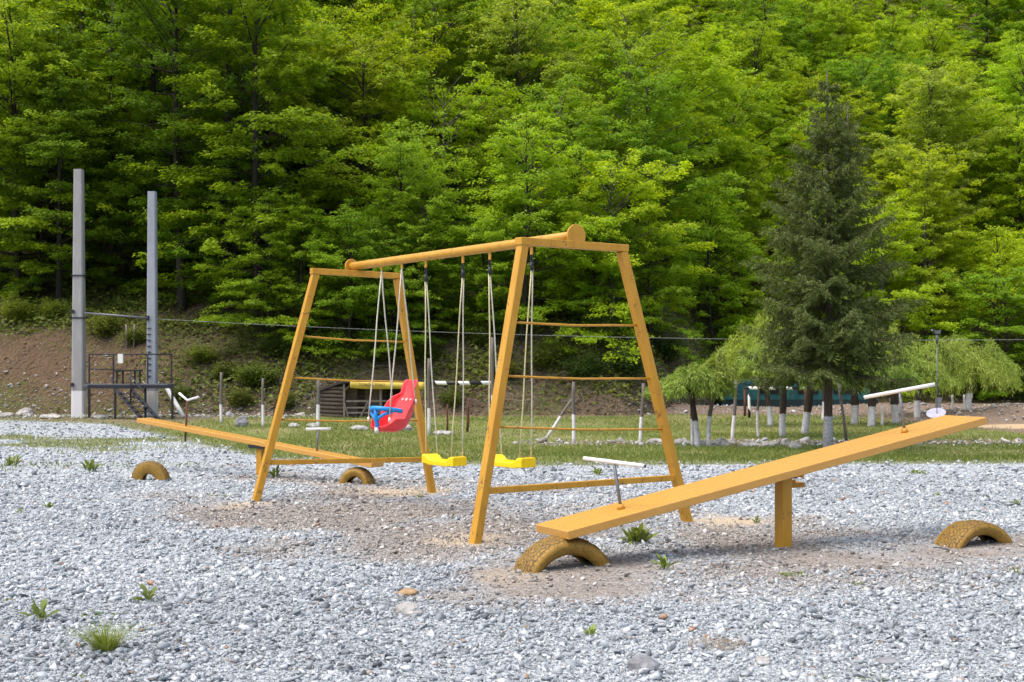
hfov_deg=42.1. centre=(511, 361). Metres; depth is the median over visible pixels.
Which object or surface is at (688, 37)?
beech tree
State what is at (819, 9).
beech tree
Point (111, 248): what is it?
bare tree
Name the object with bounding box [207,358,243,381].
bush
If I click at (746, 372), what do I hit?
willow tree
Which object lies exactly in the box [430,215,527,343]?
beech tree
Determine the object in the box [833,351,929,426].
willow tree
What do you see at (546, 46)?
beech tree
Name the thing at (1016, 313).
beech tree
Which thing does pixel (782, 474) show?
seesaw
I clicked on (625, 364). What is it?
bush
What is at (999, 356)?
willow tree
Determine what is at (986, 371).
willow tree
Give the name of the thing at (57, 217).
beech tree
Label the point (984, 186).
beech tree
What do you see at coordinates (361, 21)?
beech tree
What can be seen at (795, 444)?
rock
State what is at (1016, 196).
beech tree
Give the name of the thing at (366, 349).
bush
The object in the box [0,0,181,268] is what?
beech tree
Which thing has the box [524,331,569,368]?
bush
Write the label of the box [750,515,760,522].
weed
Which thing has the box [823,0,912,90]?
beech tree
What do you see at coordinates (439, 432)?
rock
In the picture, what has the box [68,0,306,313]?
beech tree
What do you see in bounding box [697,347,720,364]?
bush
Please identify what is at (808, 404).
willow tree
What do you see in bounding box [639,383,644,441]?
fence post
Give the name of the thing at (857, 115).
beech tree
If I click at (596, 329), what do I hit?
bush
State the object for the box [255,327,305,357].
bush
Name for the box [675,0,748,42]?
beech tree
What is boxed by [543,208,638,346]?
beech tree
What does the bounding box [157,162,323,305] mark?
beech tree
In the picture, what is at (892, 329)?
willow tree
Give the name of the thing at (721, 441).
rock
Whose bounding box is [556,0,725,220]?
beech tree
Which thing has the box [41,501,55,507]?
weed
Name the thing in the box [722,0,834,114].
beech tree
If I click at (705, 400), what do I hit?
fallen twigs
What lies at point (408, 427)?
rock
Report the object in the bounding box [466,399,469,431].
iron stake
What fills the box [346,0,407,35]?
beech tree
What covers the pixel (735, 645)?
dry grass patch
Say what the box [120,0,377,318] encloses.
beech tree
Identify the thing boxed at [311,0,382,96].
beech tree
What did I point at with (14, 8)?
beech tree
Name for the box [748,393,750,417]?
striped marker
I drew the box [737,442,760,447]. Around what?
rock
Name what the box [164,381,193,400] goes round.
bush
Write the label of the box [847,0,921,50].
beech tree
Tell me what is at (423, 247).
beech tree
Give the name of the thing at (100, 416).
rock
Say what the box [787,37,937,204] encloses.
beech tree
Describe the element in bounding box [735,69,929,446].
spruce tree
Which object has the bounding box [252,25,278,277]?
bare tree
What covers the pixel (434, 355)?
bush
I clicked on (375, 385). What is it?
banner
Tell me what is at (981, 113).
beech tree
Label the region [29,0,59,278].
bare tree
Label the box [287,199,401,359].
beech tree
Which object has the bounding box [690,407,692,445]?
fence post
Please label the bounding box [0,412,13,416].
rock
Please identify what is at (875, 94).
beech tree
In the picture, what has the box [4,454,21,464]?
weed
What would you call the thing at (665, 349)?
bush
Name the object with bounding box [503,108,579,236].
bare tree
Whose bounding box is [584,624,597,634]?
weed
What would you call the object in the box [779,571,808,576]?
moss patch
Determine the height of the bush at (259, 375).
1.002 m
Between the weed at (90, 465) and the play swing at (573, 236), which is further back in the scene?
the weed at (90, 465)
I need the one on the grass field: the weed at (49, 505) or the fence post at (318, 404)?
the fence post at (318, 404)
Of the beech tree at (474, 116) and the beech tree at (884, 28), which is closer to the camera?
the beech tree at (474, 116)
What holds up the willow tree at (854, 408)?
on the grass field
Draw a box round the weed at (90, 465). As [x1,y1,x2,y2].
[81,458,99,471]
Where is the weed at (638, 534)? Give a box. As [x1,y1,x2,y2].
[619,522,657,543]
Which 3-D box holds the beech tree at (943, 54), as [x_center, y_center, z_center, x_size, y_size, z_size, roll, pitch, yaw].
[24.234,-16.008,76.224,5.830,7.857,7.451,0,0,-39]
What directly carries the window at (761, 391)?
in the green shed
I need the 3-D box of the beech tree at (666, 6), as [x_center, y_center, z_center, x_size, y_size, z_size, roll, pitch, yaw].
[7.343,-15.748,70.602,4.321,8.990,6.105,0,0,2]
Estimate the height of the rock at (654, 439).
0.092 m
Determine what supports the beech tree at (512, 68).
on the hillside
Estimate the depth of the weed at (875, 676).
6.49 m
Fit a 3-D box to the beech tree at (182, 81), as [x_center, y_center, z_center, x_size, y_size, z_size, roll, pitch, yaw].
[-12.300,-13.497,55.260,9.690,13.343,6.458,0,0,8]
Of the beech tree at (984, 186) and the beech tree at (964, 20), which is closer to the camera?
the beech tree at (984, 186)
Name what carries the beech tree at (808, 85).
on the hillside
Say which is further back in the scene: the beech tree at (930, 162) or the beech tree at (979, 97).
the beech tree at (979, 97)
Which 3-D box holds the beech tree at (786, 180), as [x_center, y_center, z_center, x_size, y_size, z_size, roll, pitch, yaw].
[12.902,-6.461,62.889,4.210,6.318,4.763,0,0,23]
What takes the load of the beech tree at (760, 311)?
on the hillside
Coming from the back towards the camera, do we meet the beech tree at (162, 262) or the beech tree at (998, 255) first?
the beech tree at (998, 255)
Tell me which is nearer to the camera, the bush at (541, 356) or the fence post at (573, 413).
the fence post at (573, 413)
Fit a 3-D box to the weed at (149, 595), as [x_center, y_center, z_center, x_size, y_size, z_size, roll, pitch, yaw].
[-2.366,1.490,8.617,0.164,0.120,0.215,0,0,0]
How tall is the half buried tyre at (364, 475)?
0.507 m
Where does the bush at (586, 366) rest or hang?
on the hillside
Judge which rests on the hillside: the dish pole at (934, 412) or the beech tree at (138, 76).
the beech tree at (138, 76)
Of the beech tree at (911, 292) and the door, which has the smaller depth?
the door
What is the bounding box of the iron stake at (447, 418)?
[446,404,447,430]
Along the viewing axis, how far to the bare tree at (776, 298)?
58.05 m
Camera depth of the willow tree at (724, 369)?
24.15 m
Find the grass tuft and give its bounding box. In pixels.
[54,616,160,651]
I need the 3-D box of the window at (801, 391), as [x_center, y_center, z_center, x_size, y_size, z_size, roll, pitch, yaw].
[10.000,0.800,44.988,0.700,0.560,0.028,0,0,0]
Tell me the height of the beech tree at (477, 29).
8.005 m
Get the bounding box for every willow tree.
[642,359,739,446]
[686,303,792,426]
[703,346,742,445]
[731,337,847,436]
[733,348,776,437]
[777,363,863,433]
[799,380,847,419]
[815,357,885,424]
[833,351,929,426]
[847,343,962,423]
[867,328,1022,407]
[869,322,950,414]
[881,333,969,418]
[925,334,1023,408]
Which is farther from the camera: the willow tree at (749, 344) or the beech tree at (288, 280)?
the beech tree at (288, 280)
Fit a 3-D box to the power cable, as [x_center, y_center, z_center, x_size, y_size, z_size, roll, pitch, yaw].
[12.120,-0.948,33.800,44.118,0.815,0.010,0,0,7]
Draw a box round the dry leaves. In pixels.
[0,472,1012,681]
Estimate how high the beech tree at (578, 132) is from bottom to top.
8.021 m
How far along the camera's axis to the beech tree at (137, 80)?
50.88 m
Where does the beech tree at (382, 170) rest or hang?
on the hillside
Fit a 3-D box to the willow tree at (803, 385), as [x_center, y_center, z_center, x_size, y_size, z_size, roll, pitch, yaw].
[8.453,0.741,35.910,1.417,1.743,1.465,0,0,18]
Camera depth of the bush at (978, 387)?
50.54 m
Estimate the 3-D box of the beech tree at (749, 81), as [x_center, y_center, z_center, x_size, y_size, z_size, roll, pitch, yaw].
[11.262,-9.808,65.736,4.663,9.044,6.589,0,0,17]
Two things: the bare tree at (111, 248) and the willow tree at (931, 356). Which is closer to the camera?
the willow tree at (931, 356)
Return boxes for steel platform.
[83,354,175,418]
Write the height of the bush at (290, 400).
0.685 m
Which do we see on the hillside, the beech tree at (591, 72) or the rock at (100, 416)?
the beech tree at (591, 72)
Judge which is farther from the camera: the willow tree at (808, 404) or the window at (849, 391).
the window at (849, 391)
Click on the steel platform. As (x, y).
(145, 406)
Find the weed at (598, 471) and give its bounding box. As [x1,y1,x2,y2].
[592,467,604,474]
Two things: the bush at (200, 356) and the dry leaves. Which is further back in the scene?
the bush at (200, 356)
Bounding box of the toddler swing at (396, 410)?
[367,264,417,432]
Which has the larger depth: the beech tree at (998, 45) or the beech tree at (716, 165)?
the beech tree at (998, 45)
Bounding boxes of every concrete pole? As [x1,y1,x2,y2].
[70,169,86,417]
[146,191,157,417]
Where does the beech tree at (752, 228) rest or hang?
on the hillside
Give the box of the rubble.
[0,331,1023,447]
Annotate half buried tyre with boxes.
[131,461,169,480]
[339,467,375,484]
[514,536,609,572]
[934,520,1012,548]
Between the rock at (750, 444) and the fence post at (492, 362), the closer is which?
the rock at (750, 444)
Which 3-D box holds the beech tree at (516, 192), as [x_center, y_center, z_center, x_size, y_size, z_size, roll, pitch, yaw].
[0.768,-3.993,40.327,4.922,7.680,6.113,0,0,-34]
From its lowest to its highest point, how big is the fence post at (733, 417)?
1.266 m
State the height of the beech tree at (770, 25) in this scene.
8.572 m
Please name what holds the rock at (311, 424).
on the grass field
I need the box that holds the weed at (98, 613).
[81,609,125,618]
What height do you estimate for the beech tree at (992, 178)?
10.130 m
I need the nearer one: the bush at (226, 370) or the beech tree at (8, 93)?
the bush at (226, 370)
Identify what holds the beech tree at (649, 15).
on the hillside
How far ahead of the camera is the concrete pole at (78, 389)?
36.47 m
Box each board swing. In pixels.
[422,256,466,466]
[488,247,535,467]
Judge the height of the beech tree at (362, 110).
9.855 m
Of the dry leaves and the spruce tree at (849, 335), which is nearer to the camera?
the dry leaves
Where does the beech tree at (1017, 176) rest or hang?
on the hillside
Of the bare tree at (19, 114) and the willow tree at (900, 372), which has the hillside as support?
the bare tree at (19, 114)
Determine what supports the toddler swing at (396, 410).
hanging from the play swing at (573, 236)
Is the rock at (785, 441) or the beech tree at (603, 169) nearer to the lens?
the rock at (785, 441)
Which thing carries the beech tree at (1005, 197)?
on the hillside
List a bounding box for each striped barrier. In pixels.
[430,381,490,384]
[744,386,806,415]
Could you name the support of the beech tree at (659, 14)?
on the hillside
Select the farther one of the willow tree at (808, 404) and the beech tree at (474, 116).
the beech tree at (474, 116)
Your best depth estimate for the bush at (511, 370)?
39.50 m
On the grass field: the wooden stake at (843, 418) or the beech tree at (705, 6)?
the wooden stake at (843, 418)
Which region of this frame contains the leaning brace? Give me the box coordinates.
[546,399,571,438]
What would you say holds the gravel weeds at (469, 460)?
on the gravel ground at (616, 569)
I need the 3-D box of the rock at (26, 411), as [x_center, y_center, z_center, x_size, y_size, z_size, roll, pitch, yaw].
[-13.825,1.433,37.774,0.495,0.256,0.420,0,0,0]
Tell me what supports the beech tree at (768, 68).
on the hillside
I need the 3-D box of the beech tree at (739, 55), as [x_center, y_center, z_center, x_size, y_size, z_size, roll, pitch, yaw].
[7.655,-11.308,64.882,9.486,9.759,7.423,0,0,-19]
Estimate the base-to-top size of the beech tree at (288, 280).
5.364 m
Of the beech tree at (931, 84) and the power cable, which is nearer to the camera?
the power cable
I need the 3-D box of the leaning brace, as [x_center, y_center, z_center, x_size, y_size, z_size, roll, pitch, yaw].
[0.902,1.143,26.000,0.587,0.848,0.060,0,0,0]
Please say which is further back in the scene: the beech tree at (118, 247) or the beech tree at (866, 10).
the beech tree at (866, 10)
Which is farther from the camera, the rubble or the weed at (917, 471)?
the rubble
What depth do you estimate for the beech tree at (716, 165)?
60.09 m
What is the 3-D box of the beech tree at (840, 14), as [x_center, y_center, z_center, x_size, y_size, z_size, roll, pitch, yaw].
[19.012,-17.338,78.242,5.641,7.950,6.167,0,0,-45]
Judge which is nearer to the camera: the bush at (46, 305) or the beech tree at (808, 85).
the bush at (46, 305)
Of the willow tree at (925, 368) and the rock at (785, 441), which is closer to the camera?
the rock at (785, 441)
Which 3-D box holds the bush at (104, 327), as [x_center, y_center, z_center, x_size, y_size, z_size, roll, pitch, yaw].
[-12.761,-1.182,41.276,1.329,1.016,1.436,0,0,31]
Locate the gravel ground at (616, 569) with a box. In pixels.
[0,419,1023,681]
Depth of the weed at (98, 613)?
8.07 m
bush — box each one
[0,292,41,321]
[37,296,71,317]
[86,308,122,336]
[113,323,146,343]
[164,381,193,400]
[181,341,223,363]
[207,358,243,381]
[226,386,257,407]
[227,357,284,388]
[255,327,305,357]
[271,390,298,408]
[308,321,357,353]
[351,325,404,361]
[413,339,448,365]
[438,386,462,407]
[460,318,502,344]
[487,354,520,379]
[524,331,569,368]
[558,348,619,377]
[576,308,623,345]
[599,336,659,375]
[651,325,695,364]
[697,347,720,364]
[961,373,996,399]
[987,362,1023,399]
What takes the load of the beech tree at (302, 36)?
on the hillside
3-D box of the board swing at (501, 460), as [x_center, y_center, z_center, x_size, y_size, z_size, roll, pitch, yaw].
[-0.017,-0.039,12.926,0.176,2.128,0.731,0,0,-36]
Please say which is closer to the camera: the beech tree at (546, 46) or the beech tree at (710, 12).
the beech tree at (546, 46)
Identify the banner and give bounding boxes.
[350,382,423,389]
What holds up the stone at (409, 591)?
on the gravel ground at (616, 569)
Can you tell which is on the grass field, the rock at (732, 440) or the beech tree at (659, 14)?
the rock at (732, 440)
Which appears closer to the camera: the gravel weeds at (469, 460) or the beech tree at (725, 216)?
the gravel weeds at (469, 460)
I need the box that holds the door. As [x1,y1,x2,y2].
[345,388,356,416]
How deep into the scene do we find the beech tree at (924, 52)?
78.89 m
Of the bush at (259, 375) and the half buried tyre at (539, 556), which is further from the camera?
the bush at (259, 375)
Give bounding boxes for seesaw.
[137,392,383,474]
[536,382,986,547]
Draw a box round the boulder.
[235,416,248,426]
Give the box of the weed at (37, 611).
[17,598,60,619]
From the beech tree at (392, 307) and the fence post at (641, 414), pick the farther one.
the beech tree at (392, 307)
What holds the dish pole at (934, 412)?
on the grass field
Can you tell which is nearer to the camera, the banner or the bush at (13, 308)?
the banner
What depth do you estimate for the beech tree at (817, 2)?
79.39 m
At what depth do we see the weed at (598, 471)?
18.19 m
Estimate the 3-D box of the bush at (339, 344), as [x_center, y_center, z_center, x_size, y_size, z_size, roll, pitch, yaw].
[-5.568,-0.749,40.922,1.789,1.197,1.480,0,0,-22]
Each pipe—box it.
[84,312,147,318]
[165,388,184,417]
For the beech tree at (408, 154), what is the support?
on the hillside
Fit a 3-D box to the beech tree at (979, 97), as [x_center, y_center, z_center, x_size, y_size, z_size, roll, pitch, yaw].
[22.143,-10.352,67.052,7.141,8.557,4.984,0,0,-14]
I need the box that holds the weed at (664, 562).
[650,553,679,568]
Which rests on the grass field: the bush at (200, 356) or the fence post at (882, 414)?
the fence post at (882, 414)
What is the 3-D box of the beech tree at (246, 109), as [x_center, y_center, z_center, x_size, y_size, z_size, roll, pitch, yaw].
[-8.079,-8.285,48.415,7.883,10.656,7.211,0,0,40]
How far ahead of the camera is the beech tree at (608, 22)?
62.60 m
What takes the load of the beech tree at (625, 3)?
on the hillside
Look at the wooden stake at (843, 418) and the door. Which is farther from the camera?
the door
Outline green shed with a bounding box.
[715,366,877,406]
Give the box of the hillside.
[0,0,1023,415]
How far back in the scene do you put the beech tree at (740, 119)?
58.82 m
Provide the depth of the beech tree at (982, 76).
76.19 m
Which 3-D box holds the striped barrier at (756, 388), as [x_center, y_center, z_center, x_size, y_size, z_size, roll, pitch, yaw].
[7.432,1.125,37.547,1.788,0.844,0.175,0,0,0]
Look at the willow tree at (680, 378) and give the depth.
23.83 m
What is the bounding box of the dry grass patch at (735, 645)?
[682,631,750,651]
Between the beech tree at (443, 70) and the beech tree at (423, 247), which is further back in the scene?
the beech tree at (443, 70)
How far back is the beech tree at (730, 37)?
80.41 m
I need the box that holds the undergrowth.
[0,142,1023,413]
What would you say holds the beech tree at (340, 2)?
on the hillside
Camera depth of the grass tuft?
7.15 m
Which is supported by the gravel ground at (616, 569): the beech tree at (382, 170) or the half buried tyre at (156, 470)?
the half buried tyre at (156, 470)
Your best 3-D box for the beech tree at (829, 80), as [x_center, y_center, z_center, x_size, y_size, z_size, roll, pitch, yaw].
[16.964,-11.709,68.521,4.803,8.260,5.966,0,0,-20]
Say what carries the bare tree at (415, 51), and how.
on the hillside
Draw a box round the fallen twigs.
[278,300,710,410]
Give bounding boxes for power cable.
[165,319,1023,339]
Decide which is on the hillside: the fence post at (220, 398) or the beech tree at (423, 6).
the beech tree at (423, 6)
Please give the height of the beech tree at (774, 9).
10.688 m
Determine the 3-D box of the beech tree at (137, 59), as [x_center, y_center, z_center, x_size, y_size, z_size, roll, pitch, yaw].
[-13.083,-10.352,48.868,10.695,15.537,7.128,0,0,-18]
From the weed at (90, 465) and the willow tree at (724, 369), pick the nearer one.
the weed at (90, 465)
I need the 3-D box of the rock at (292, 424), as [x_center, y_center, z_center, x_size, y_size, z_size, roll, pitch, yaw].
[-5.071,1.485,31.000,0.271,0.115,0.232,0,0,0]
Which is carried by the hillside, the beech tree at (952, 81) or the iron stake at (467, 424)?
the beech tree at (952, 81)
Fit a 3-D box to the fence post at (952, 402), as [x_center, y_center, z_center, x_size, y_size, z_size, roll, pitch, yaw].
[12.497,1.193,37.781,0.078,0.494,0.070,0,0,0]
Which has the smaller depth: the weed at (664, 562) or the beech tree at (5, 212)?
the weed at (664, 562)
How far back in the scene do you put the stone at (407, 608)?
8.12 m
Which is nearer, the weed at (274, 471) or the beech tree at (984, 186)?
the weed at (274, 471)
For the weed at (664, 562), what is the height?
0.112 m
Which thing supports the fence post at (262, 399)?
on the grass field
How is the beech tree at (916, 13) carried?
on the hillside
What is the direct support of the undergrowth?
on the hillside
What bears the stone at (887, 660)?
on the gravel ground at (616, 569)
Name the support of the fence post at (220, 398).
on the grass field
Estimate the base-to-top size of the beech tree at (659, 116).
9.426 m
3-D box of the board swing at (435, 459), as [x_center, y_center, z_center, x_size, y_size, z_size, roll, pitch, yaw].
[-0.709,-0.004,13.880,0.176,2.177,0.748,0,0,-36]
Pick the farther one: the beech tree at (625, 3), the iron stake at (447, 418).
the beech tree at (625, 3)
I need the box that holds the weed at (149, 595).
[130,583,157,600]
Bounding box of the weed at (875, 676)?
[858,673,894,681]
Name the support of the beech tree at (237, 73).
on the hillside
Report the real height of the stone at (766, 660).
0.041 m
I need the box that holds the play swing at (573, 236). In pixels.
[252,224,692,543]
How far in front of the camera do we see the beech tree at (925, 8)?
88.51 m
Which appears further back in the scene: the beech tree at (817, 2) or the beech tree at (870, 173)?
the beech tree at (817, 2)
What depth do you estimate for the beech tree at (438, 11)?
55.14 m
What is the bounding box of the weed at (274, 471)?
[268,465,284,476]
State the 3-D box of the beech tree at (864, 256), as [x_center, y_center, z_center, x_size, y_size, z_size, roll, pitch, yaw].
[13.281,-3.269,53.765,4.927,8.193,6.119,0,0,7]
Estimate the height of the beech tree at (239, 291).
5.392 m
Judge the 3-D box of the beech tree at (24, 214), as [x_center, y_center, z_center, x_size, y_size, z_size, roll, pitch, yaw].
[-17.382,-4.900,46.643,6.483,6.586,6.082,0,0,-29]
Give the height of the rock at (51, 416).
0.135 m
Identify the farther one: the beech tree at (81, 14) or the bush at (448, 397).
the beech tree at (81, 14)
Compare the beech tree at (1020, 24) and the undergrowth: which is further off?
the beech tree at (1020, 24)
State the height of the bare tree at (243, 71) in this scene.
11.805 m
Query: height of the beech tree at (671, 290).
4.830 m
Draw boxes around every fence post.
[219,372,222,422]
[261,378,264,426]
[316,380,319,427]
[427,358,430,434]
[491,337,493,399]
[572,382,575,443]
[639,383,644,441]
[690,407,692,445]
[731,380,737,437]
[881,406,883,424]
[951,395,953,409]
[963,395,965,408]
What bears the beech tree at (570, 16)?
on the hillside
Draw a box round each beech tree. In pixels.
[0,0,141,240]
[0,0,166,299]
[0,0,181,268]
[0,13,43,180]
[0,15,158,304]
[0,114,107,298]
[0,123,101,285]
[2,0,276,272]
[65,121,172,299]
[66,0,234,219]
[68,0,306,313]
[94,1,212,163]
[97,118,246,302]
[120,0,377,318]
[135,11,297,132]
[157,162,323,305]
[161,0,356,242]
[188,0,441,252]
[192,180,334,338]
[200,0,385,255]
[205,0,376,141]
[232,192,357,355]
[250,11,483,278]
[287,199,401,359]
[300,0,430,163]
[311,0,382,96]
[320,120,494,331]
[335,216,451,345]
[337,28,470,211]
[340,56,536,278]
[342,0,446,97]
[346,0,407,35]
[346,0,529,242]
[356,1,536,199]
[358,176,488,359]
[374,0,520,142]
[420,0,564,142]
[422,0,642,224]
[426,0,521,94]
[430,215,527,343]
[452,110,627,354]
[457,69,653,276]
[465,2,616,204]
[477,189,595,327]
[487,146,717,363]
[492,0,632,139]
[496,0,641,100]
[522,13,728,241]
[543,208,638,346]
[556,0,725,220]
[568,0,697,148]
[577,1,643,101]
[581,47,725,299]
[591,219,706,366]
[604,18,774,272]
[619,0,679,37]
[620,0,685,87]
[629,0,689,61]
[644,62,841,313]
[655,22,752,203]
[657,170,778,365]
[665,0,704,88]
[668,87,761,289]
[671,156,789,349]
[674,24,740,101]
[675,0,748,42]
[685,0,773,112]
[686,0,740,28]
[691,1,759,24]
[696,71,787,233]
[705,9,814,202]
[708,0,839,165]
[713,14,747,87]
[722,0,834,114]
[737,0,812,70]
[739,161,809,267]
[748,243,848,332]
[759,0,869,145]
[762,67,859,216]
[763,150,902,326]
[772,81,932,259]
[774,0,842,96]
[785,183,893,343]
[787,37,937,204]
[803,58,895,185]
[807,0,873,95]
[814,4,893,40]
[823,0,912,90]
[832,189,961,401]
[842,0,925,65]
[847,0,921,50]
[851,3,932,152]
[854,50,949,188]
[862,54,1010,317]
[870,55,1023,281]
[871,139,995,347]
[876,71,1005,209]
[877,0,956,74]
[884,37,950,69]
[888,0,1000,36]
[889,10,987,110]
[897,60,984,140]
[913,0,1023,100]
[920,265,1023,401]
[926,94,1010,172]
[928,225,1023,362]
[936,0,1021,79]
[943,103,1023,317]
[955,99,1023,259]
[960,122,1023,281]
[963,30,1023,220]
[964,57,1017,117]
[971,0,1023,51]
[977,0,1023,78]
[981,29,1023,105]
[990,54,1023,145]
[996,231,1023,379]
[1003,146,1023,227]
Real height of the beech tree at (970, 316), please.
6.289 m
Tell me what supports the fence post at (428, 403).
on the grass field
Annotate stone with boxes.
[393,602,422,615]
[396,588,418,595]
[627,654,658,672]
[755,656,771,664]
[875,656,901,664]
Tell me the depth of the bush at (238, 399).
38.63 m
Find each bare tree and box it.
[11,15,22,256]
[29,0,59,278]
[85,2,130,293]
[199,2,258,276]
[218,0,252,299]
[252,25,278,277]
[340,73,394,246]
[404,4,440,240]
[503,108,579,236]
[754,174,793,324]
[832,107,877,163]
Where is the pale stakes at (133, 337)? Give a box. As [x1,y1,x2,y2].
[125,324,134,348]
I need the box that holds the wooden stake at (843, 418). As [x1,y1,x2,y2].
[837,379,847,440]
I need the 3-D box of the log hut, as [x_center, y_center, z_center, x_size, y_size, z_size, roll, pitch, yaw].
[-3.953,1.043,37.245,3.070,1.054,1.331,0,0,-10]
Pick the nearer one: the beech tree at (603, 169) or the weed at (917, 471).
the weed at (917, 471)
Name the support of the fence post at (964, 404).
on the grass field
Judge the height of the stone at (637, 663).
0.083 m
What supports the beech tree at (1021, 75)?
on the hillside
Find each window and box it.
[760,380,778,392]
[797,383,817,392]
[833,387,850,392]
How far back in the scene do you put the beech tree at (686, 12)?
80.58 m
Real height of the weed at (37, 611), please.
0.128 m
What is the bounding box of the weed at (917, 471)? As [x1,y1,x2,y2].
[908,469,926,473]
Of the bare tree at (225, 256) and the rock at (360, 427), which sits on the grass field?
the rock at (360, 427)
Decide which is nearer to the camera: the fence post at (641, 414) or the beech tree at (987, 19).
the fence post at (641, 414)
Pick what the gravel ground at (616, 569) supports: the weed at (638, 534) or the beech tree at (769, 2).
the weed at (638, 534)
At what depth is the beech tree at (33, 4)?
50.56 m
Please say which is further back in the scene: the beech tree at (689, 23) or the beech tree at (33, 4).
the beech tree at (689, 23)
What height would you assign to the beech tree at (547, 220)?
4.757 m
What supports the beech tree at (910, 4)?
on the hillside
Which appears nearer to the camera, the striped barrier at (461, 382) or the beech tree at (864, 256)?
the striped barrier at (461, 382)
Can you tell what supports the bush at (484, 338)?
on the hillside
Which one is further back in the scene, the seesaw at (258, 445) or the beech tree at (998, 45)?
the beech tree at (998, 45)
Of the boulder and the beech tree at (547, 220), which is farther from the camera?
the beech tree at (547, 220)
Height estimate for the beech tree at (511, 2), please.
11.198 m
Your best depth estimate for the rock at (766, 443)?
24.07 m
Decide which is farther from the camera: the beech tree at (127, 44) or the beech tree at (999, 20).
the beech tree at (999, 20)
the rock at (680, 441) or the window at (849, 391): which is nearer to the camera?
the rock at (680, 441)
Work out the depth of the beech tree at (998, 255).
53.42 m
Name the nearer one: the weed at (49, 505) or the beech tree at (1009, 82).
the weed at (49, 505)
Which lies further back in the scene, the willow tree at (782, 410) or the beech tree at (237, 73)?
the beech tree at (237, 73)
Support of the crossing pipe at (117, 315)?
attached to the concrete pole at (152, 326)
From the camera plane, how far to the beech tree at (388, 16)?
59.03 m
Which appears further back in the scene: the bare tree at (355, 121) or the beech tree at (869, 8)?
the beech tree at (869, 8)
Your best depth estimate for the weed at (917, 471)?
18.31 m
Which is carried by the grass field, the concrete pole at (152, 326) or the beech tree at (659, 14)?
the concrete pole at (152, 326)
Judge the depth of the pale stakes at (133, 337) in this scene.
40.78 m
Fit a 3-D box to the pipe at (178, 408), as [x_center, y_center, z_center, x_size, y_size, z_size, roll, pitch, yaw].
[-9.351,1.137,36.934,0.957,0.926,0.140,0,0,44]
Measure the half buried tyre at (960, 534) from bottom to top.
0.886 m
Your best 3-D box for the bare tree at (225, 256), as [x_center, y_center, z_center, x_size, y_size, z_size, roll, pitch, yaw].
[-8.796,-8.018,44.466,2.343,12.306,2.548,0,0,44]
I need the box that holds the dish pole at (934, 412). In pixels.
[926,329,945,417]
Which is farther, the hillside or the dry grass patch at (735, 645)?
the hillside
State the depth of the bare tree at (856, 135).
59.75 m
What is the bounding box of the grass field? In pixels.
[0,402,1023,461]
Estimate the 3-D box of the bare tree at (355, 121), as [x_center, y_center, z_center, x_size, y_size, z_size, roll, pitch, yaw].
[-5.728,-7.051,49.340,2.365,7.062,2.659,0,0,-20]
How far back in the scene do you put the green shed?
45.00 m
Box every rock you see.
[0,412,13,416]
[15,408,34,415]
[39,414,61,418]
[92,414,108,418]
[288,423,298,427]
[306,423,316,427]
[350,425,368,430]
[401,425,411,430]
[433,430,453,435]
[648,438,661,442]
[675,439,690,444]
[711,438,728,445]
[728,438,736,443]
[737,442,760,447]
[761,441,778,447]
[781,438,790,445]
[788,441,801,448]
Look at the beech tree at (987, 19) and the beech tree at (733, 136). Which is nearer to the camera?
the beech tree at (733, 136)
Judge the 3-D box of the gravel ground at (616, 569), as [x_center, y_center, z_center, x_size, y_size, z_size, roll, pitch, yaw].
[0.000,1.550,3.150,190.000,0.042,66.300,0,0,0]
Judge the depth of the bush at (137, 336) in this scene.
40.84 m
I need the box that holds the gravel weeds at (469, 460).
[0,415,1023,471]
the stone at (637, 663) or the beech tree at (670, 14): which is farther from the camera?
the beech tree at (670, 14)
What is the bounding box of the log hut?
[315,380,426,417]
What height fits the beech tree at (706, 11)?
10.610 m

